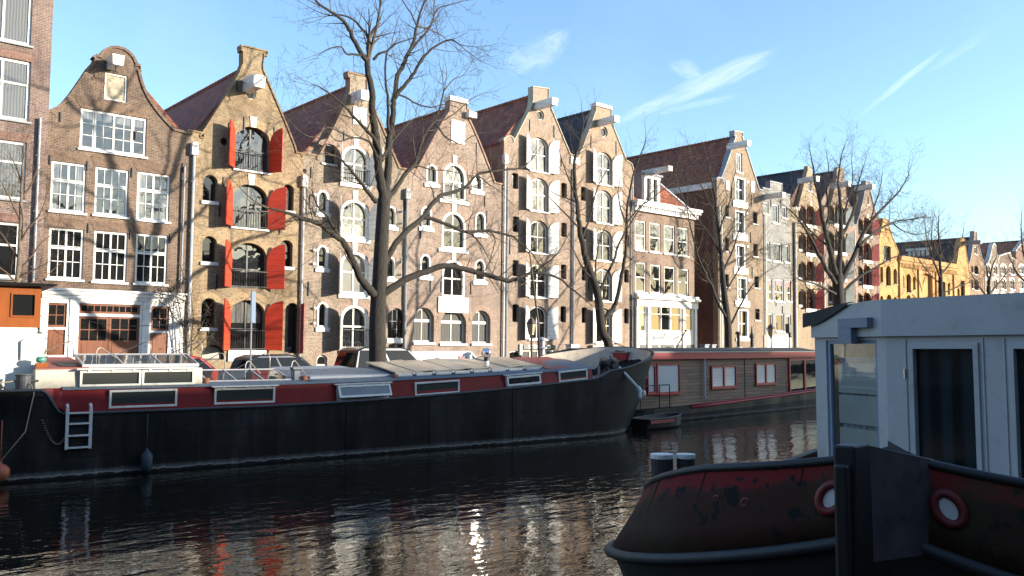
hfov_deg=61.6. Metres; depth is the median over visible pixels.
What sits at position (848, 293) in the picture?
warehouse
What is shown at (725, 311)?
street tree
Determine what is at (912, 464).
old barge
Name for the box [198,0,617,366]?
elm tree
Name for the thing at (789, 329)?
signal post
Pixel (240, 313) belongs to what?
window
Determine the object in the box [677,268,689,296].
window
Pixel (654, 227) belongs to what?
window
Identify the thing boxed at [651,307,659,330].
shop window
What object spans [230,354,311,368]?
parked car
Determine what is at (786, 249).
window
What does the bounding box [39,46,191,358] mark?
gabled house
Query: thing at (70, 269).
window
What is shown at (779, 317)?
window
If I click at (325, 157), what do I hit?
window
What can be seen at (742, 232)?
window
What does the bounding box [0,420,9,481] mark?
boat fender
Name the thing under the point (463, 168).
window
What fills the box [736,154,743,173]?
window
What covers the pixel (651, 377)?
window
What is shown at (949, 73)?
sky
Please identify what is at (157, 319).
door window
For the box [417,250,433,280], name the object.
window
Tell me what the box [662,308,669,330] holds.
shop window
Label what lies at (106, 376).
window
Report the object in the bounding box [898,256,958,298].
yellow stable
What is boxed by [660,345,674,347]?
cellar window
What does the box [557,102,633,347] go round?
warehouse
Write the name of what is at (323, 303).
window
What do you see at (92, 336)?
garage door
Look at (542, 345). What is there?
vent pipe
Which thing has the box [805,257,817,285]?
window
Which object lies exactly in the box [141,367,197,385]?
window
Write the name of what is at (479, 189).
window
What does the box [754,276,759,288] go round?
window
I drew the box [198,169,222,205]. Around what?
window
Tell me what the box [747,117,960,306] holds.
street tree
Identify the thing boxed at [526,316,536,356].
street lamp
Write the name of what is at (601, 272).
window
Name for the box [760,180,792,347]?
rendered house
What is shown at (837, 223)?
window
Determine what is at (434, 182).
window
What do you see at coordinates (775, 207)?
window
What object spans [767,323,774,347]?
street lamp
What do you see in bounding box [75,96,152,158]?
window
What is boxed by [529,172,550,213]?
window
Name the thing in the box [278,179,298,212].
window
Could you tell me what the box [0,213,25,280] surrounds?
window
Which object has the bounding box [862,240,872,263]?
window
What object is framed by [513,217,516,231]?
window
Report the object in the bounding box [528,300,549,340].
window
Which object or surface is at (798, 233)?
window
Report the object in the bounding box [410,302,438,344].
window
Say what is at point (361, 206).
window
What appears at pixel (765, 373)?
window
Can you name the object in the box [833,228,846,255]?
window
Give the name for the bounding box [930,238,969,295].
yellow house
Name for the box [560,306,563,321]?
window
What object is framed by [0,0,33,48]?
window
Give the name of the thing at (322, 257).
window
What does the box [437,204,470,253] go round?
window
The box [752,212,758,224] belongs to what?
window
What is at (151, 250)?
window
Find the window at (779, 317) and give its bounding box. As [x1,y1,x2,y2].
[776,314,784,332]
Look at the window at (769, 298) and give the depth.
68.11 m
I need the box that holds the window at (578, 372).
[558,368,587,381]
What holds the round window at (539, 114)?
in the warehouse at (536, 103)
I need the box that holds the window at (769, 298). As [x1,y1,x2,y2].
[767,279,773,301]
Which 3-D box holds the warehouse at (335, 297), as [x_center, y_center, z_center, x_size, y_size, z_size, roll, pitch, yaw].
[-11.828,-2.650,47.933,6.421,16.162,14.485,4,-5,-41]
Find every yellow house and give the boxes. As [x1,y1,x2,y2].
[879,218,898,299]
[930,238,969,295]
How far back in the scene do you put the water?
16.86 m
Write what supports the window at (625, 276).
in the warehouse at (585, 334)
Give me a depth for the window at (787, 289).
69.91 m
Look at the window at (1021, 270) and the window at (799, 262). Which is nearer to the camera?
the window at (799, 262)
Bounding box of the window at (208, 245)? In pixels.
[197,230,221,265]
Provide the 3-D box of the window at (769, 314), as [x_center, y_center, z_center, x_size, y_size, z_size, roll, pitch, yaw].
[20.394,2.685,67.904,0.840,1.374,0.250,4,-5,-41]
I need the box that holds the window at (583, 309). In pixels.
[582,308,584,322]
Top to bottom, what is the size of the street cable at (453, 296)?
1.933 m
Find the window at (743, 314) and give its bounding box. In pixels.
[735,309,749,340]
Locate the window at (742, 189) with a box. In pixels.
[732,176,747,208]
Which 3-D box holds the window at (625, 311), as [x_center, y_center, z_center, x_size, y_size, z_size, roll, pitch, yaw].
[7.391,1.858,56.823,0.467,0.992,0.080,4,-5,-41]
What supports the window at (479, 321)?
in the warehouse at (475, 327)
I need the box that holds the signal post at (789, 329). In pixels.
[785,324,792,346]
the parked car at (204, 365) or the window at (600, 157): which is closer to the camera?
the parked car at (204, 365)
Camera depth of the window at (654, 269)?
58.83 m
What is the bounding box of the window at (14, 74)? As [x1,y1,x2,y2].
[0,48,36,124]
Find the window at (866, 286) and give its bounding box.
[862,263,872,288]
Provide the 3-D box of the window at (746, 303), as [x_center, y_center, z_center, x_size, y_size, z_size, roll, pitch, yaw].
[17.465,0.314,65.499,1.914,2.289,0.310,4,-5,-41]
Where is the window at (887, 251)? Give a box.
[883,246,891,261]
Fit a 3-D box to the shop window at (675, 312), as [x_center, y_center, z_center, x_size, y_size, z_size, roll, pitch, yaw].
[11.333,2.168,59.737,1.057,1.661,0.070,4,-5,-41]
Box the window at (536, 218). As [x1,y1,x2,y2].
[529,215,550,254]
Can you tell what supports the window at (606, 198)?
in the warehouse at (585, 334)
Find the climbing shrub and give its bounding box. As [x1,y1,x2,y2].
[37,323,69,356]
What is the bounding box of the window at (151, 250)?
[131,223,172,286]
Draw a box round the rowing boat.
[631,412,681,429]
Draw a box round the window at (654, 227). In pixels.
[649,223,661,253]
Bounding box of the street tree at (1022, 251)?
[988,188,1023,282]
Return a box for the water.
[0,407,816,575]
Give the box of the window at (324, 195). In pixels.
[314,185,332,217]
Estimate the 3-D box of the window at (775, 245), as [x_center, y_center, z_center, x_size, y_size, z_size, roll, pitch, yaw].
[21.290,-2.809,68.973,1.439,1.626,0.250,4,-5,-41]
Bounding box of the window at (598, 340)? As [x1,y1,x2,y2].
[592,303,614,343]
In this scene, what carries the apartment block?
on the street
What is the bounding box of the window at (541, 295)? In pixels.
[528,258,550,298]
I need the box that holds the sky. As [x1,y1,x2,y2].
[49,0,1023,242]
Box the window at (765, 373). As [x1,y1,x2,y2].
[755,363,777,385]
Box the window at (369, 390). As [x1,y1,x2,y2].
[334,381,392,400]
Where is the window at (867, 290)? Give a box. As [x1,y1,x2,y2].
[862,289,871,300]
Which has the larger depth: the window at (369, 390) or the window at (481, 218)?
the window at (481, 218)
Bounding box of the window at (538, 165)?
[529,132,550,174]
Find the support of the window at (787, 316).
in the rendered house at (777, 302)
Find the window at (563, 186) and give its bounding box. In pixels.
[561,183,564,197]
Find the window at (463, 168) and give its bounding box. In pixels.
[438,155,470,205]
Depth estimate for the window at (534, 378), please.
29.24 m
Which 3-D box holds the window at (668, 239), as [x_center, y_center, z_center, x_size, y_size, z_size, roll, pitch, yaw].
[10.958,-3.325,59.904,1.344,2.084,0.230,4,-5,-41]
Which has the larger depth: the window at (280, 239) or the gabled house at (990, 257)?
the gabled house at (990, 257)
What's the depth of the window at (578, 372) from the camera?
30.60 m
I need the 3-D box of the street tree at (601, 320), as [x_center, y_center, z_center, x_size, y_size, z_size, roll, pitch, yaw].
[5.337,-2.739,44.431,14.170,16.342,5.549,4,-5,-41]
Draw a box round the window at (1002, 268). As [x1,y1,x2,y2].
[1000,263,1006,275]
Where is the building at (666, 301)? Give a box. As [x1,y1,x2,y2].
[631,166,702,347]
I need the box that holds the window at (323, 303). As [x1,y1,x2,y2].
[314,297,331,331]
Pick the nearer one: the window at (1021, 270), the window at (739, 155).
the window at (739, 155)
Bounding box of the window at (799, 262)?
[797,261,803,279]
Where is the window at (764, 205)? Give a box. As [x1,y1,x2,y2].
[763,202,769,215]
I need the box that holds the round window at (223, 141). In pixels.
[221,138,226,144]
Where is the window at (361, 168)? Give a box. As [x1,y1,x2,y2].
[334,136,372,189]
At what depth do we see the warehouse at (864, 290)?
78.97 m
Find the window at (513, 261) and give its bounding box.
[512,260,516,275]
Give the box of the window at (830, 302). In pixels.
[828,285,832,303]
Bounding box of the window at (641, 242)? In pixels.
[634,220,646,251]
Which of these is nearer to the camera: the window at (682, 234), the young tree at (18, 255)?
the young tree at (18, 255)
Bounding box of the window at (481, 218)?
[472,208,488,237]
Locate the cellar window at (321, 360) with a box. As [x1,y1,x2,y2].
[312,350,331,365]
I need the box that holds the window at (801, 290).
[797,289,803,306]
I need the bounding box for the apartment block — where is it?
[0,0,53,333]
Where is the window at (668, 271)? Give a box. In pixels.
[664,266,676,295]
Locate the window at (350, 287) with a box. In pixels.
[333,242,372,298]
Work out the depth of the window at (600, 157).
55.96 m
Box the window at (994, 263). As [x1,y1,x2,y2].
[993,263,997,275]
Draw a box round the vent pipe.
[537,337,546,355]
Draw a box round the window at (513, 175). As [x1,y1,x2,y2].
[512,173,515,188]
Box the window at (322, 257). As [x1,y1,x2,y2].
[312,240,332,272]
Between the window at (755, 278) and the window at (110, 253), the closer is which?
the window at (110, 253)
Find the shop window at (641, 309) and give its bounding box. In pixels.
[639,306,644,331]
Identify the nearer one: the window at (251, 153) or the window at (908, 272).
the window at (251, 153)
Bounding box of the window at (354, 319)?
[333,298,369,351]
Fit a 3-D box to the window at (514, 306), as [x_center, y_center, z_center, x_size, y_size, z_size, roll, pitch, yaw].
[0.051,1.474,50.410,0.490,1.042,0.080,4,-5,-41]
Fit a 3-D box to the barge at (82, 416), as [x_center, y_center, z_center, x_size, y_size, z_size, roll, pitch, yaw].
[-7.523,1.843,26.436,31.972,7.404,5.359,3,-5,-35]
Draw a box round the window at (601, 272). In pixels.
[596,264,613,302]
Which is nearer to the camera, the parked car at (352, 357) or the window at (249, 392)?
the window at (249, 392)
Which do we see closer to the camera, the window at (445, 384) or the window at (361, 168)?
the window at (445, 384)
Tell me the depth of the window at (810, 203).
72.93 m
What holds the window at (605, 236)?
in the warehouse at (585, 334)
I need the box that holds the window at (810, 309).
[805,285,817,311]
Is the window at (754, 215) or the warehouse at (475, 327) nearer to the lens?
the warehouse at (475, 327)
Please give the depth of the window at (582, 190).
54.68 m
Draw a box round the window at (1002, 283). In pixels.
[1000,277,1006,290]
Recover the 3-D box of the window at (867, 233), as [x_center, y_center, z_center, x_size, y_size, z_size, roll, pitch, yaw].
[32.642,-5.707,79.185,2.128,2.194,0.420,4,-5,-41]
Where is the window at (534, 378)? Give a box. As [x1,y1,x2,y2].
[503,372,542,387]
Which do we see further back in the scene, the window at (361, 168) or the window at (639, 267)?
the window at (639, 267)
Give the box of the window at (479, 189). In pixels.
[468,170,484,195]
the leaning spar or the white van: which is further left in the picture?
the white van
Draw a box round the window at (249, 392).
[211,385,278,404]
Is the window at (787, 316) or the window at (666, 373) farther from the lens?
the window at (787, 316)
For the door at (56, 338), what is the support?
in the gabled house at (120, 185)
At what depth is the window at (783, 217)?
69.98 m
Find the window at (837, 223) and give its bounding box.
[833,203,845,227]
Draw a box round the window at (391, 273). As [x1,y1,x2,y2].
[387,253,399,281]
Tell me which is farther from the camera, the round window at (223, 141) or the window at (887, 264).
the window at (887, 264)
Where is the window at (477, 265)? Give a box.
[472,255,487,284]
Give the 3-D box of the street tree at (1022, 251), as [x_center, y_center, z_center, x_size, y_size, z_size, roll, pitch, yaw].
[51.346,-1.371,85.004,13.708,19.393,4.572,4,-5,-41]
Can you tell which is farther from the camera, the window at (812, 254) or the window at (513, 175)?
the window at (812, 254)
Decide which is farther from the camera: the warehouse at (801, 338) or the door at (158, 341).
the warehouse at (801, 338)
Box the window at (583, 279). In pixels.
[582,268,584,280]
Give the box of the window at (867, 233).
[862,214,872,238]
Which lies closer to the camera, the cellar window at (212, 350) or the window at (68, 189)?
the window at (68, 189)
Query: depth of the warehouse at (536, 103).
51.84 m
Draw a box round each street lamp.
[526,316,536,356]
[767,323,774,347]
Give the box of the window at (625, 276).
[624,270,626,282]
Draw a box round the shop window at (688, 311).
[686,309,691,330]
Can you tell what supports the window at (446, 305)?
in the warehouse at (475, 327)
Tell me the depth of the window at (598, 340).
55.44 m
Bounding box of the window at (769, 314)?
[768,313,771,325]
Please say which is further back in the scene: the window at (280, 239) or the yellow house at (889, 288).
the yellow house at (889, 288)
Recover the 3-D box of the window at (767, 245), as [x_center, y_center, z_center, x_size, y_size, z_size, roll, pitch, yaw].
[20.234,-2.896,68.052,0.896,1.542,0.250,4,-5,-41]
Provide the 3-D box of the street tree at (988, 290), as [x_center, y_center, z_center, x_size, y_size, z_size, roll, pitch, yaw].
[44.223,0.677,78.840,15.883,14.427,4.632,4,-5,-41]
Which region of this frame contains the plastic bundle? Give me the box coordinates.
[36,356,45,362]
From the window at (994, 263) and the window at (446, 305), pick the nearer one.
the window at (446, 305)
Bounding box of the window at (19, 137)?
[0,131,31,202]
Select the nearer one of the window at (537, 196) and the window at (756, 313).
the window at (537, 196)
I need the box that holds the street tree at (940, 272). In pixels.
[895,189,997,296]
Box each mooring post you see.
[650,453,673,477]
[676,453,694,468]
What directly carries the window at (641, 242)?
in the building at (666, 301)
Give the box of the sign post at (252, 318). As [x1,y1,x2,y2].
[249,291,255,368]
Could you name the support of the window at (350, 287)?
in the warehouse at (335, 297)
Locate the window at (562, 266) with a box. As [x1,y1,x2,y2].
[561,265,563,278]
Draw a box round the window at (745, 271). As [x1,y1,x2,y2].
[733,244,747,274]
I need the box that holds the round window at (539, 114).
[537,111,542,119]
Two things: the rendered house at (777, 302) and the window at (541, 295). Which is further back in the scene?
the rendered house at (777, 302)
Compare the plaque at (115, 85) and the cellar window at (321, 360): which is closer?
the plaque at (115, 85)
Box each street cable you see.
[42,245,328,325]
[359,255,556,296]
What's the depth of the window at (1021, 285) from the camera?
104.66 m
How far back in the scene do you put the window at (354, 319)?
43.18 m
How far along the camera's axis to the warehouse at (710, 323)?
65.63 m
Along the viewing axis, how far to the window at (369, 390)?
25.73 m
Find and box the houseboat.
[552,327,815,424]
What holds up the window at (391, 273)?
in the warehouse at (335, 297)
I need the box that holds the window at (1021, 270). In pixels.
[1018,264,1023,275]
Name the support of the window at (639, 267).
in the building at (666, 301)
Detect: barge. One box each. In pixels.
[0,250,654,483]
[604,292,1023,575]
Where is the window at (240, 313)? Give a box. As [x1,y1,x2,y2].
[222,291,270,360]
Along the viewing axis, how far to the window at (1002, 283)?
100.79 m
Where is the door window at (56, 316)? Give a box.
[48,303,66,326]
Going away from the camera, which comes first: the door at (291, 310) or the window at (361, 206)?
the door at (291, 310)
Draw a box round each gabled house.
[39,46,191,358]
[979,238,1023,292]
[982,243,998,293]
[997,252,1016,293]
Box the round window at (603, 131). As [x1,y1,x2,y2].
[601,127,606,136]
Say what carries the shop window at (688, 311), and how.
in the building at (666, 301)
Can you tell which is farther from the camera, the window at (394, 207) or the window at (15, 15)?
the window at (394, 207)
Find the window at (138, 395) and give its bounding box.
[109,388,177,408]
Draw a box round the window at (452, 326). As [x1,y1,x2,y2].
[436,312,469,345]
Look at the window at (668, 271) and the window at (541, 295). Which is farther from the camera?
the window at (668, 271)
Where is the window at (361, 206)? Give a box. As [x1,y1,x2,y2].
[333,190,372,243]
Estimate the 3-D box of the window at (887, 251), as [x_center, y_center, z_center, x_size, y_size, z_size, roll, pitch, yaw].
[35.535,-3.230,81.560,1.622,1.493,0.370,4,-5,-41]
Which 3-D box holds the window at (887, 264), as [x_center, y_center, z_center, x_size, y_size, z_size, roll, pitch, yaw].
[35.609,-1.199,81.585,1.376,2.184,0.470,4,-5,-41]
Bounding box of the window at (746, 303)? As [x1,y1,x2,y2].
[735,277,749,306]
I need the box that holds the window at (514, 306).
[512,304,516,321]
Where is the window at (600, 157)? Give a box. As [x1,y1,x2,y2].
[595,147,613,187]
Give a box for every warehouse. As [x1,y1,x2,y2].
[164,44,304,368]
[283,71,410,365]
[384,95,503,356]
[471,86,572,357]
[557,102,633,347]
[626,130,763,347]
[756,166,823,349]
[812,167,853,307]
[847,180,879,302]
[896,231,984,294]
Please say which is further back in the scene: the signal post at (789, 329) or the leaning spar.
the signal post at (789, 329)
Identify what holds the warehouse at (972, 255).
on the street
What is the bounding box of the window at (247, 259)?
[223,234,272,288]
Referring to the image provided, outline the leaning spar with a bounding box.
[676,330,686,347]
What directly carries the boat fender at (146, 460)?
hanging from the barge at (82, 416)
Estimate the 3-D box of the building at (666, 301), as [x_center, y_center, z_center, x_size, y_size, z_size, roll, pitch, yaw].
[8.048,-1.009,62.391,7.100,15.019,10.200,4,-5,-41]
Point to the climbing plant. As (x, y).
(187, 323)
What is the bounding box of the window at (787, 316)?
[786,315,789,323]
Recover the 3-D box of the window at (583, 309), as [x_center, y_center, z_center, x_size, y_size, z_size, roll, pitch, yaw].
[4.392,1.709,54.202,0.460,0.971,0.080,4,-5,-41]
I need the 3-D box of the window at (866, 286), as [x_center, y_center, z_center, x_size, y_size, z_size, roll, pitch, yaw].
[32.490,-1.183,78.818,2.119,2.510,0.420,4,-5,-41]
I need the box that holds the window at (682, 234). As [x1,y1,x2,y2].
[677,227,689,257]
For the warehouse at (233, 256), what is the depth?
39.75 m
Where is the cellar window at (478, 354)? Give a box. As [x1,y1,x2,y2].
[475,352,492,356]
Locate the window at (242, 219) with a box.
[225,174,272,231]
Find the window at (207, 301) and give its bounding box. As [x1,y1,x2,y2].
[196,292,221,330]
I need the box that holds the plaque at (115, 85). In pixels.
[104,72,126,102]
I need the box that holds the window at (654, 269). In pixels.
[649,264,662,294]
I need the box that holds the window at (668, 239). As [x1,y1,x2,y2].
[663,225,675,255]
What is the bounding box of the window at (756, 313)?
[754,309,760,320]
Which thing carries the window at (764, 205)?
in the rendered house at (777, 302)
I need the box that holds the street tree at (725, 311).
[640,126,784,347]
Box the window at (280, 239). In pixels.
[275,235,297,270]
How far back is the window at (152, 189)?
36.89 m
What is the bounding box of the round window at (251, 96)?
[246,92,254,98]
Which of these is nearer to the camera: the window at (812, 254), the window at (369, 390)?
the window at (369, 390)
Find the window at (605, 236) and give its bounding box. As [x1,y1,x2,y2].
[595,225,614,262]
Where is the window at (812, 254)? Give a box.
[805,230,816,256]
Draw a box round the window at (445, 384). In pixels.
[414,379,459,394]
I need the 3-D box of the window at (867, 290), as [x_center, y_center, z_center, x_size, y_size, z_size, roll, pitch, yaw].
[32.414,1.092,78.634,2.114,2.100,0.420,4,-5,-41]
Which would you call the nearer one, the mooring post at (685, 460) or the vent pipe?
the mooring post at (685, 460)
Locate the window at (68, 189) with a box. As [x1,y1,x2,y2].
[47,149,92,215]
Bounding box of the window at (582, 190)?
[581,187,583,200]
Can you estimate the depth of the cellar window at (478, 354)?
48.31 m
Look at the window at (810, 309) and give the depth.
72.42 m
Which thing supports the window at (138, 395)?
in the barge at (82, 416)
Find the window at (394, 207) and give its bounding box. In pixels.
[389,201,399,230]
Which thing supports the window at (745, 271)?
in the warehouse at (710, 323)
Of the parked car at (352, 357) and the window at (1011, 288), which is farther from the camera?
the window at (1011, 288)
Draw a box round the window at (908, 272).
[906,272,911,293]
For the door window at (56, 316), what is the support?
in the gabled house at (120, 185)
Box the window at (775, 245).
[773,243,781,262]
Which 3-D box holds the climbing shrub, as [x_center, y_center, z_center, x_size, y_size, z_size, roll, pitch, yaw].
[-18.884,2.710,33.439,3.561,3.388,3.058,4,-5,-41]
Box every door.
[47,329,64,354]
[78,316,108,353]
[108,317,139,353]
[150,333,167,353]
[283,297,299,352]
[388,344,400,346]
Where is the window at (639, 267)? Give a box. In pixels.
[635,262,647,293]
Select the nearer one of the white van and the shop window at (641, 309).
the white van
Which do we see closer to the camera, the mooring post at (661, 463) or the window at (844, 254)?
the mooring post at (661, 463)
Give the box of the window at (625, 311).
[624,309,626,323]
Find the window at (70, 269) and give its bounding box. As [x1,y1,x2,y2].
[44,216,90,281]
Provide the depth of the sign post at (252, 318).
30.69 m
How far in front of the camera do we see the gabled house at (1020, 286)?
105.04 m
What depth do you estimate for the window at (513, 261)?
50.62 m
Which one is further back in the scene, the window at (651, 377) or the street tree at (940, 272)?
the street tree at (940, 272)
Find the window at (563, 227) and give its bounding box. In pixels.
[561,223,564,236]
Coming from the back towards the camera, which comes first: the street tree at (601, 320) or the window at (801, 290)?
the window at (801, 290)
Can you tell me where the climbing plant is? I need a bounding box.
[134,255,227,355]
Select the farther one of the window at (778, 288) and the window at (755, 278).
the window at (778, 288)
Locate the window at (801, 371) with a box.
[788,358,815,391]
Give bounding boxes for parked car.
[189,355,214,368]
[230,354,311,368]
[334,347,417,367]
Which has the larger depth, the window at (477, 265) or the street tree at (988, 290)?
the street tree at (988, 290)
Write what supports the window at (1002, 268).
in the gabled house at (1009, 288)
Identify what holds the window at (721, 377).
in the houseboat
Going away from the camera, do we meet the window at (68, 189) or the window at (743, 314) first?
the window at (68, 189)
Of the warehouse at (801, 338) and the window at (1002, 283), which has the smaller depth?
the warehouse at (801, 338)
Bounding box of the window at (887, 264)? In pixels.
[885,264,891,286]
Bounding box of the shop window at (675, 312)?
[671,308,679,330]
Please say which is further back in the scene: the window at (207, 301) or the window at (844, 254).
the window at (844, 254)
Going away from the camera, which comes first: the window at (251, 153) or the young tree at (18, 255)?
the young tree at (18, 255)
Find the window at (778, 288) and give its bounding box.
[775,279,784,302]
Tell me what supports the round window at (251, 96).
in the warehouse at (233, 256)
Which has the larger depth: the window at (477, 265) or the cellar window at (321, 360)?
the window at (477, 265)
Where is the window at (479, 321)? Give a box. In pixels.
[469,305,494,345]
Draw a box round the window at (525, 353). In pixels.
[522,350,553,356]
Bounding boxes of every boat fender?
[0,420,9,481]
[140,414,152,472]
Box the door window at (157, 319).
[151,306,168,330]
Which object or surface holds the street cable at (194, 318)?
hanging from the warehouse at (233, 256)
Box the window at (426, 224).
[417,202,434,231]
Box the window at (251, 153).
[227,116,273,174]
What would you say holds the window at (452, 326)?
in the warehouse at (475, 327)
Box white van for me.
[411,351,475,359]
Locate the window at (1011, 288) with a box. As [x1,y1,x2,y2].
[1009,277,1014,290]
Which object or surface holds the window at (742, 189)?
in the warehouse at (710, 323)
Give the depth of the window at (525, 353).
51.24 m
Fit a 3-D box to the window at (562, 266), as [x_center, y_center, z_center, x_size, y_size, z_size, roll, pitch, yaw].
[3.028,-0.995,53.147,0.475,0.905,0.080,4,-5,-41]
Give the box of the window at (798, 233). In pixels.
[797,233,803,251]
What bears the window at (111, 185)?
in the gabled house at (120, 185)
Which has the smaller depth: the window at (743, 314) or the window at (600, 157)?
the window at (600, 157)
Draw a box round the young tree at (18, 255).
[0,87,99,283]
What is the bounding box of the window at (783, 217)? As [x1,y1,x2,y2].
[782,207,787,219]
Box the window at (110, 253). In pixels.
[89,220,131,284]
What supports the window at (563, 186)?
in the warehouse at (536, 103)
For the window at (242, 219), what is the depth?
39.88 m
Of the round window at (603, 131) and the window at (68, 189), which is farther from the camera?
the round window at (603, 131)
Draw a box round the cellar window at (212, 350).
[197,340,227,359]
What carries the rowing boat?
on the water
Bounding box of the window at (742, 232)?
[733,210,747,241]
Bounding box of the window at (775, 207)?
[772,204,780,224]
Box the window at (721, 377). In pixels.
[710,365,737,388]
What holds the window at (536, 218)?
in the warehouse at (536, 103)
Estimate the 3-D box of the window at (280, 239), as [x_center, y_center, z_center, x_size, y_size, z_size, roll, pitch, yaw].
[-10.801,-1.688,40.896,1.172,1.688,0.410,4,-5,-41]
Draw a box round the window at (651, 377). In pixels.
[646,364,657,394]
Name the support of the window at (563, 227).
in the warehouse at (536, 103)
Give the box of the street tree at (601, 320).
[512,75,696,346]
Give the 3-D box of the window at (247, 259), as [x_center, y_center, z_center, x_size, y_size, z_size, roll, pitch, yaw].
[-12.188,-1.230,39.680,2.487,2.490,0.415,4,-5,-41]
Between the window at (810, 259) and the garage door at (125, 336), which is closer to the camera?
the garage door at (125, 336)
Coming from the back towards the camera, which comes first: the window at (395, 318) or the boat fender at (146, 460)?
the window at (395, 318)
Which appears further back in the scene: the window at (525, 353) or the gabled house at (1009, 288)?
the gabled house at (1009, 288)
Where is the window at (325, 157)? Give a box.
[318,139,339,166]
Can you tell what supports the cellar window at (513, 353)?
in the warehouse at (536, 103)
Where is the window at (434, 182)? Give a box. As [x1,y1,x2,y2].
[423,160,439,188]
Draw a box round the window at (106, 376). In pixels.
[76,368,144,386]
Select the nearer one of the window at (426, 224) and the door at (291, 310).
the door at (291, 310)
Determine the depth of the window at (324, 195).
42.31 m
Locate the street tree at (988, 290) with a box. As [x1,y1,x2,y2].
[954,224,1023,293]
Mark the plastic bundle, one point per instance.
(41, 359)
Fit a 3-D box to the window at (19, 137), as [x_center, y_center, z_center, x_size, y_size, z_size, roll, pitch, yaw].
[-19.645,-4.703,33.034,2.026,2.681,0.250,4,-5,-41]
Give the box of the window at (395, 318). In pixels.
[386,303,407,342]
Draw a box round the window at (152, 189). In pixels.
[133,161,175,223]
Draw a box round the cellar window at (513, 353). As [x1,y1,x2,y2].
[510,351,519,357]
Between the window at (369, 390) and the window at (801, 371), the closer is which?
the window at (369, 390)
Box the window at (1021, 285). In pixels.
[1018,278,1023,290]
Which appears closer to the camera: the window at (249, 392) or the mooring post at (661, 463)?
the mooring post at (661, 463)
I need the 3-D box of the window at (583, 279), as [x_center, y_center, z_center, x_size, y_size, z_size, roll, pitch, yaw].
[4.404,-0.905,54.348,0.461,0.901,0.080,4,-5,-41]
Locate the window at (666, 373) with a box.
[656,363,681,395]
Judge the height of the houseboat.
4.820 m
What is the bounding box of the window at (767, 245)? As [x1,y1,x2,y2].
[766,242,770,260]
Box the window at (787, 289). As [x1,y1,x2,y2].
[786,281,792,302]
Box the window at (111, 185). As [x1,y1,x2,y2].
[92,156,133,219]
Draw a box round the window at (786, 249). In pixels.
[784,245,789,263]
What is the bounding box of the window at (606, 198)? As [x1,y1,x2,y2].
[595,185,614,225]
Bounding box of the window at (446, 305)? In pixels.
[437,253,468,312]
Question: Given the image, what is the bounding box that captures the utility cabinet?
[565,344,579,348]
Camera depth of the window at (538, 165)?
52.18 m
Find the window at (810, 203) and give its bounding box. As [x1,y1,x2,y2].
[805,201,817,229]
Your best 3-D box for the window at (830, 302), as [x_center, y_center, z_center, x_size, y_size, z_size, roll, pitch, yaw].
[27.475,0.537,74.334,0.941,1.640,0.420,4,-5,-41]
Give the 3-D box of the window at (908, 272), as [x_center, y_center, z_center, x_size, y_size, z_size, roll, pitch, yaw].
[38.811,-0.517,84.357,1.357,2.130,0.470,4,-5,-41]
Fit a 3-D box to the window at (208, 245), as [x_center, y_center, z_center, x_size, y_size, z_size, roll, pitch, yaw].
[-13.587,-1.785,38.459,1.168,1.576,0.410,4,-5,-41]
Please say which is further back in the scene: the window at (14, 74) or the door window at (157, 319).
the door window at (157, 319)

